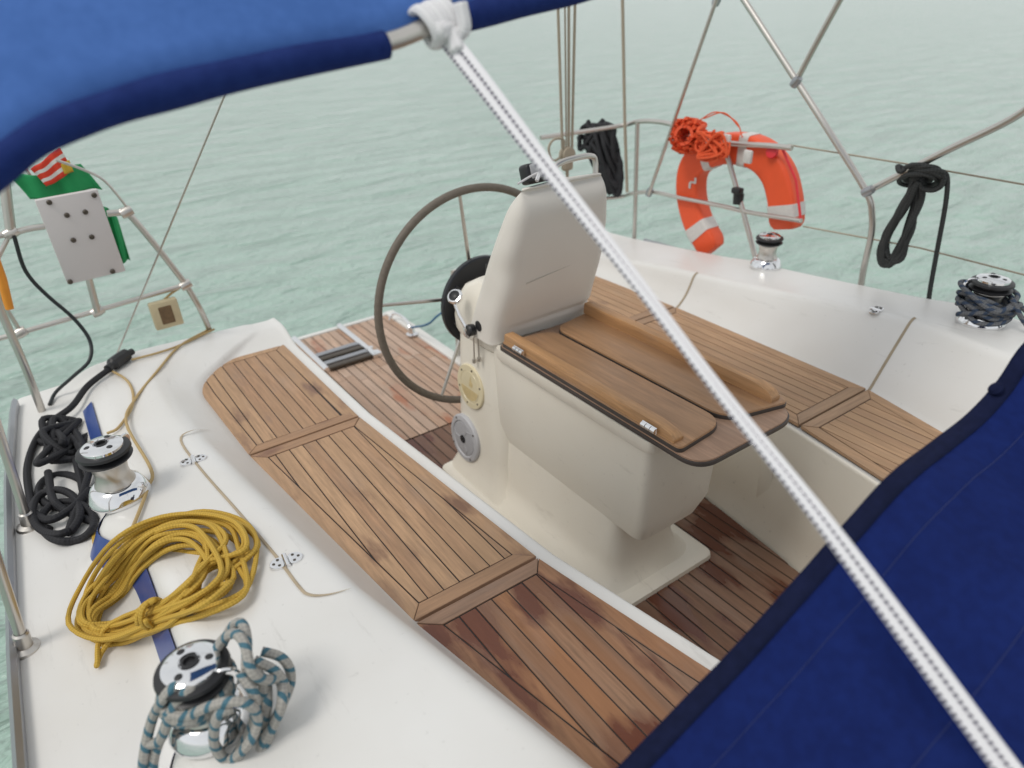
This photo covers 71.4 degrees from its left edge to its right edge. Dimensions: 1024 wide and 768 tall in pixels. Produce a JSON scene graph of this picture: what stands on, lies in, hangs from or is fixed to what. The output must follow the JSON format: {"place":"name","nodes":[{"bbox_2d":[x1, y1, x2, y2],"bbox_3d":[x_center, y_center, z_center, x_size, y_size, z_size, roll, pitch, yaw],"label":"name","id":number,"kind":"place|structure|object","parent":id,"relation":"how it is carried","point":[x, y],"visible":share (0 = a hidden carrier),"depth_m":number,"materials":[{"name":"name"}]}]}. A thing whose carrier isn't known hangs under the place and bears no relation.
{"place":"outdoors","nodes":[
{"label":"outdoors","id":0,"kind":"place"},
{"bbox_2d":[0,0,1023,767],"bbox_3d":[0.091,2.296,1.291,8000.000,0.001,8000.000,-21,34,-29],"label":"water","id":1,"kind":"structure","parent":0,"point":[304,202],"depth_m":12.09,"materials":[{"name":"teal liquid"}]},
{"bbox_2d":[3,232,1023,767],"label":"sailing boat","id":2,"kind":"object","parent":1,"relation":"on","point":[385,678],"visible":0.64,"depth_m":1.91,"materials":[{"name":"white plastic"}]},
{"bbox_2d":[0,419,33,533],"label":"stanchion","id":3,"kind":"object","parent":2,"relation":"attached to","point":[24,526],"visible":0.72,"depth_m":2.03,"materials":[{"name":"silver metal"}]},
{"bbox_2d":[0,551,40,659],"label":"stanchion","id":4,"kind":"object","parent":2,"relation":"on","point":[26,644],"visible":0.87,"depth_m":1.66,"materials":[{"name":"silver metal"}]},
{"bbox_2d":[23,352,132,545],"bbox_3d":[-1.505,0.187,2.430,0.297,0.109,1.107,-11,31,-16],"label":"mooring rope","id":5,"kind":"object","parent":2,"relation":"on","point":[59,443],"visible":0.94,"depth_m":2.24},
{"bbox_2d":[0,159,211,412],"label":"stern rail","id":6,"kind":"object","parent":2,"relation":"attached to","point":[18,332],"visible":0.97,"depth_m":2.67,"materials":[{"name":"silver metal"}]},
{"bbox_2d":[0,260,13,309],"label":"tube sleeve","id":7,"kind":"object","parent":6,"relation":"attached to","point":[5,293],"visible":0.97,"depth_m":2.56,"materials":[{"name":"orange plastic"}]},
{"bbox_2d":[12,236,93,405],"bbox_3d":[-1.719,-0.236,2.651,0.215,0.623,0.115,-21,34,-29],"label":"power cable","id":8,"kind":"object","parent":6,"relation":"hanging from","point":[58,305],"visible":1,"depth_m":2.72,"materials":[{"name":"black rubber"}]},
{"bbox_2d":[15,149,130,262],"bbox_3d":[-1.710,-0.678,2.753,0.307,0.516,0.054,-21,34,-29],"label":"flag","id":9,"kind":"object","parent":6,"relation":"attached to","point":[52,177],"visible":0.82,"depth_m":2.69,"materials":[{"name":"green fabric"}]},
{"bbox_2d":[35,188,124,283],"bbox_3d":[-1.592,-0.544,2.638,0.209,0.322,0.036,-21,34,-29],"label":"motor board","id":10,"kind":"object","parent":6,"relation":"attached to","point":[79,232],"visible":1,"depth_m":2.62,"materials":[{"name":"white plastic"}]},
{"bbox_2d":[147,289,183,329],"bbox_3d":[-1.407,-0.314,2.931,0.156,0.154,0.046,-21,34,-29],"label":"rail box","id":11,"kind":"object","parent":6,"relation":"hanging from","point":[165,312],"visible":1,"depth_m":2.91,"materials":[{"name":"beige plastic"}]},
{"bbox_2d":[75,433,151,513],"bbox_3d":[-1.081,0.230,1.924,0.160,0.174,0.166,15,34,28],"label":"sheet winch","id":12,"kind":"object","parent":2,"relation":"on","point":[119,485],"visible":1,"depth_m":1.89,"materials":[{"name":"silver metal"}]},
{"bbox_2d":[106,328,214,542],"bbox_3d":[-1.316,0.107,2.412,0.389,0.119,1.579,-9,30,-11],"label":"furling line","id":13,"kind":"object","parent":2,"relation":"on","point":[129,410],"visible":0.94,"depth_m":2.50,"materials":[{"name":"beige fabric"}]},
{"bbox_2d":[104,348,134,370],"bbox_3d":[-1.570,-0.098,2.847,0.050,0.053,0.154,3,30,10],"label":"chafe sleeve","id":14,"kind":"object","parent":13,"relation":"attached to","point":[118,360],"visible":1,"depth_m":2.83,"materials":[{"name":"black plastic"}]},
{"bbox_2d":[65,509,260,667],"bbox_3d":[-0.943,0.444,1.748,0.885,0.284,0.380,12,32,24],"label":"coiled rope","id":15,"kind":"object","parent":2,"relation":"on","point":[137,553],"visible":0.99,"depth_m":1.68,"materials":[{"name":"yellow fabric"}]},
{"bbox_2d":[116,96,224,352],"bbox_3d":[-1.053,-0.716,2.359,1.310,1.586,0.007,8,31,18],"label":"stay wire","id":16,"kind":"object","parent":2,"relation":"on","point":[187,184],"visible":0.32,"depth_m":2.48,"materials":[{"name":"silver metal"}]},
{"bbox_2d":[180,454,206,466],"bbox_3d":[-0.937,0.223,2.093,0.075,0.012,0.043,-21,34,-29],"label":"locker hinge","id":17,"kind":"object","parent":2,"relation":"attached to","point":[193,460],"visible":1,"depth_m":2.09,"materials":[{"name":"silver metal"}]},
{"bbox_2d":[153,639,249,758],"bbox_3d":[-0.528,0.526,1.213,0.149,0.157,0.144,7,31,15],"label":"sheet winch","id":18,"kind":"object","parent":2,"relation":"on","point":[205,668],"visible":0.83,"depth_m":1.19,"materials":[{"name":"silver metal"}]},
{"bbox_2d":[137,617,295,767],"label":"winch rope","id":19,"kind":"object","parent":18,"relation":"attached to","point":[263,722],"visible":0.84,"depth_m":1.17,"materials":[{"name":"white fabric"}]},
{"bbox_2d":[202,345,358,455],"bbox_3d":[-0.946,0.038,2.750,0.417,0.018,0.771,-21,34,-29],"label":"bench section","id":20,"kind":"object","parent":2,"relation":"on","point":[263,400],"visible":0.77,"depth_m":2.69,"materials":[{"name":"brown wood"}]},
{"bbox_2d":[269,552,302,570],"bbox_3d":[-0.515,0.402,1.624,0.075,0.012,0.043,-21,34,-29],"label":"locker hinge","id":21,"kind":"object","parent":2,"relation":"attached to","point":[278,563],"visible":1,"depth_m":1.62,"materials":[{"name":"silver metal"}]},
{"bbox_2d":[292,323,381,372],"bbox_3d":[-1.032,-0.217,4.172,0.346,0.038,0.530,-21,34,-29],"label":"swim ladder","id":22,"kind":"object","parent":2,"relation":"attached to","point":[358,349],"visible":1,"depth_m":4.06,"materials":[{"name":"silver metal"}]},
{"bbox_2d":[297,315,460,440],"bbox_3d":[-0.804,-0.029,3.856,0.958,0.012,1.367,-21,34,-29],"label":"teak sole","id":23,"kind":"object","parent":2,"relation":"on","point":[378,389],"visible":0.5,"depth_m":3.83,"materials":[{"name":"brown wood"}]},
{"bbox_2d":[251,417,535,621],"bbox_3d":[-0.404,0.358,2.143,0.397,0.018,0.990,-24,36,-33],"label":"bench section","id":24,"kind":"object","parent":2,"relation":"on","point":[414,540],"visible":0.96,"depth_m":2.07,"materials":[{"name":"brown wood"}]},
{"bbox_2d":[388,312,409,328],"bbox_3d":[-0.683,-0.390,4.396,0.045,0.064,0.246,-24,36,-34],"label":"grab loop","id":25,"kind":"object","parent":2,"relation":"attached to","point":[401,316],"visible":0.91,"depth_m":4.40,"materials":[{"name":"silver metal"}]},
{"bbox_2d":[406,326,417,336],"bbox_3d":[-0.603,-0.323,4.276,0.070,0.055,0.070,-21,34,-29],"label":"deck eye","id":26,"kind":"object","parent":2,"relation":"attached to","point":[412,332],"visible":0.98,"depth_m":4.26,"materials":[{"name":"silver metal"}]},
{"bbox_2d":[411,312,440,327],"bbox_3d":[-0.294,-0.464,4.023,0.678,0.449,0.227,2,30,7],"label":"mooring line","id":27,"kind":"object","parent":26,"relation":"attached to","point":[433,319],"visible":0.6,"depth_m":4.01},
{"bbox_2d":[548,5,575,176],"bbox_3d":[0.235,-1.282,3.283,0.182,2.674,0.044,-21,34,-29],"label":"mainsheet","id":28,"kind":"object","parent":2,"relation":"attached to","point":[567,150],"visible":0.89,"depth_m":3.27,"materials":[{"name":"beige fabric"}]},
{"bbox_2d":[417,558,710,767],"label":"bench section","id":29,"kind":"object","parent":2,"relation":"on","point":[589,678],"visible":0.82,"depth_m":1.61,"materials":[{"name":"brown wood"}]},
{"bbox_2d":[406,424,798,659],"bbox_3d":[0.457,0.682,2.502,1.145,0.012,2.565,-21,34,-29],"label":"teak sole","id":30,"kind":"object","parent":2,"relation":"on","point":[722,599],"visible":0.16,"depth_m":2.46,"materials":[{"name":"brown wood"}]},
{"bbox_2d":[442,275,712,605],"bbox_3d":[0.211,0.132,2.606,0.526,0.907,1.157,-21,34,-29],"label":"steering pedestal","id":31,"kind":"object","parent":30,"relation":"on","point":[592,493],"visible":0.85,"depth_m":2.47,"materials":[{"name":"white plastic"}]},
{"bbox_2d":[374,183,521,402],"bbox_3d":[-0.143,-0.350,2.895,0.915,0.915,0.086,-21,34,-29],"label":"helm","id":32,"kind":"object","parent":31,"relation":"attached to","point":[417,218],"visible":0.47,"depth_m":2.67,"materials":[{"name":"leather"}]},
{"bbox_2d":[447,289,481,362],"bbox_3d":[-0.159,-0.196,2.620,0.170,0.291,0.062,24,38,38],"label":"engine lever","id":33,"kind":"object","parent":31,"relation":"attached to","point":[454,297],"visible":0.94,"depth_m":2.59,"materials":[{"name":"silver metal"}]},
{"bbox_2d":[441,255,490,340],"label":"wheel drive","id":34,"kind":"structure","parent":31,"relation":"attached to","point":[465,272],"depth_m":2.77,"materials":[{"name":"black plastic"}]},
{"bbox_2d":[471,172,606,344],"bbox_3d":[0.106,-0.476,2.471,0.453,0.643,0.380,-21,34,-29],"label":"instrument cover","id":35,"kind":"object","parent":31,"relation":"on","point":[541,270],"visible":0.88,"depth_m":2.39,"materials":[{"name":"plastic"}]},
{"bbox_2d":[519,163,545,184],"bbox_3d":[0.075,-0.659,2.224,0.100,0.068,0.062,-21,34,-29],"label":"instrument display","id":36,"kind":"object","parent":35,"relation":"attached to","point":[527,170],"visible":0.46,"depth_m":2.19,"materials":[{"name":"black plastic"}]},
{"bbox_2d":[555,153,597,173],"bbox_3d":[0.203,-0.689,2.304,0.219,0.098,0.028,-25,36,-34],"label":"grab rail","id":37,"kind":"object","parent":35,"relation":"attached to","point":[573,158],"visible":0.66,"depth_m":2.30,"materials":[{"name":"silver metal"}]},
{"bbox_2d":[500,301,788,466],"bbox_3d":[0.386,-0.045,2.253,0.448,0.078,0.922,-21,34,-29],"label":"cockpit table","id":38,"kind":"object","parent":31,"relation":"on","point":[643,381],"visible":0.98,"depth_m":2.17,"materials":[{"name":"brown wood"}]},
{"bbox_2d":[587,276,673,320],"bbox_3d":[0.414,-0.445,3.513,0.328,0.018,0.729,-21,34,-29],"label":"bench section","id":39,"kind":"object","parent":2,"relation":"on","point":[624,301],"visible":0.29,"depth_m":3.42,"materials":[{"name":"brown wood"}]},
{"bbox_2d":[539,119,802,257],"bbox_3d":[0.741,-0.910,3.564,0.529,0.672,1.296,-21,34,-29],"label":"stern rail","id":40,"kind":"object","parent":2,"relation":"attached to","point":[737,191],"visible":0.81,"depth_m":3.61,"materials":[{"name":"silver metal"}]},
{"bbox_2d":[577,118,623,197],"bbox_3d":[0.507,-1.317,4.124,0.127,0.414,0.409,-21,34,-29],"label":"rope bundle","id":41,"kind":"object","parent":40,"relation":"attached to","point":[603,147],"visible":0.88,"depth_m":4.04,"materials":[{"name":"black fabric"}]},
{"bbox_2d":[621,0,628,191],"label":"backstay","id":42,"kind":"object","parent":40,"relation":"attached to","point":[624,91],"visible":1,"depth_m":3.79,"materials":[{"name":"grey metal"}]},
{"bbox_2d":[668,111,752,163],"bbox_3d":[0.969,-1.188,3.418,0.204,0.232,0.519,-21,34,-29],"label":"throwing line","id":43,"kind":"object","parent":40,"relation":"attached to","point":[700,140],"visible":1,"depth_m":3.44,"materials":[{"name":"orange fabric"}]},
{"bbox_2d":[676,132,805,253],"bbox_3d":[1.123,-0.907,3.531,0.120,0.646,0.786,-21,34,-29],"label":"lifebuoy","id":44,"kind":"object","parent":40,"relation":"hanging from","point":[775,171],"visible":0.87,"depth_m":3.38,"materials":[{"name":"orange plastic"}]},
{"bbox_2d":[645,0,1023,285],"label":"awning bows","id":45,"kind":"object","parent":40,"relation":"attached to","point":[866,192],"visible":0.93,"depth_m":2.98,"materials":[{"name":"silver metal"}]},
{"bbox_2d":[0,0,589,192],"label":"bimini awning","id":46,"kind":"object","parent":45,"relation":"attached to","point":[72,71],"visible":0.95,"depth_m":0.84,"materials":[{"name":"blue fabric"}]},
{"bbox_2d":[408,0,1022,767],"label":"tie down","id":47,"kind":"object","parent":46,"relation":"attached to","point":[448,22],"visible":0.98,"depth_m":0.86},
{"bbox_2d":[788,144,1023,184],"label":"lifeline","id":48,"kind":"object","parent":40,"relation":"attached to","point":[995,179],"visible":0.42,"depth_m":2.83,"materials":[{"name":"grey metal"}]},
{"bbox_2d":[876,162,949,298],"bbox_3d":[1.621,-0.608,2.869,0.119,0.566,0.271,-21,34,-29],"label":"hanging coil","id":49,"kind":"object","parent":48,"relation":"hanging from","point":[917,180],"visible":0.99,"depth_m":2.82,"materials":[{"name":"black fabric"}]},
{"bbox_2d":[803,226,1023,275],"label":"lifeline","id":50,"kind":"object","parent":40,"relation":"attached to","point":[922,249],"visible":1,"depth_m":2.83,"materials":[{"name":"grey metal"}]},
{"bbox_2d":[637,307,865,426],"bbox_3d":[0.870,-0.104,2.874,0.416,0.018,0.962,-21,34,-29],"label":"bench section","id":51,"kind":"object","parent":2,"relation":"on","point":[807,392],"visible":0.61,"depth_m":2.77,"materials":[{"name":"brown wood"}]},
{"bbox_2d":[750,232,783,270],"bbox_3d":[1.184,-0.620,3.296,0.144,0.157,0.149,-3,29,-1],"label":"sheet winch","id":52,"kind":"object","parent":2,"relation":"on","point":[766,258],"visible":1,"depth_m":3.27,"materials":[{"name":"silver metal"}]},
{"bbox_2d":[617,343,1023,767],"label":"spray dodger","id":53,"kind":"object","parent":2,"relation":"attached to","point":[815,667],"visible":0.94,"depth_m":0.97,"materials":[{"name":"blue fabric"}]},
{"bbox_2d":[801,390,942,480],"bbox_3d":[1.383,0.333,2.061,0.391,0.018,1.210,-14,32,-21],"label":"bench section","id":54,"kind":"object","parent":2,"relation":"on","point":[875,435],"visible":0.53,"depth_m":2.37,"materials":[{"name":"brown wood"}]},
{"bbox_2d":[955,273,1015,330],"bbox_3d":[1.665,-0.296,2.501,0.166,0.174,0.160,14,33,27],"label":"sheet winch","id":55,"kind":"object","parent":2,"relation":"on","point":[996,287],"visible":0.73,"depth_m":2.45,"materials":[{"name":"silver metal"}]},
{"bbox_2d":[955,279,1023,326],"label":"winch rope","id":56,"kind":"object","parent":55,"relation":"attached to","point":[1008,309],"visible":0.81,"depth_m":2.45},
{"bbox_2d":[868,306,883,313],"bbox_3d":[1.383,-0.283,2.704,0.075,0.012,0.043,-21,34,-29],"label":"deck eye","id":57,"kind":"object","parent":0,"point":[875,310],"visible":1,"depth_m":2.69,"materials":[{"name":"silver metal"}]}
]}

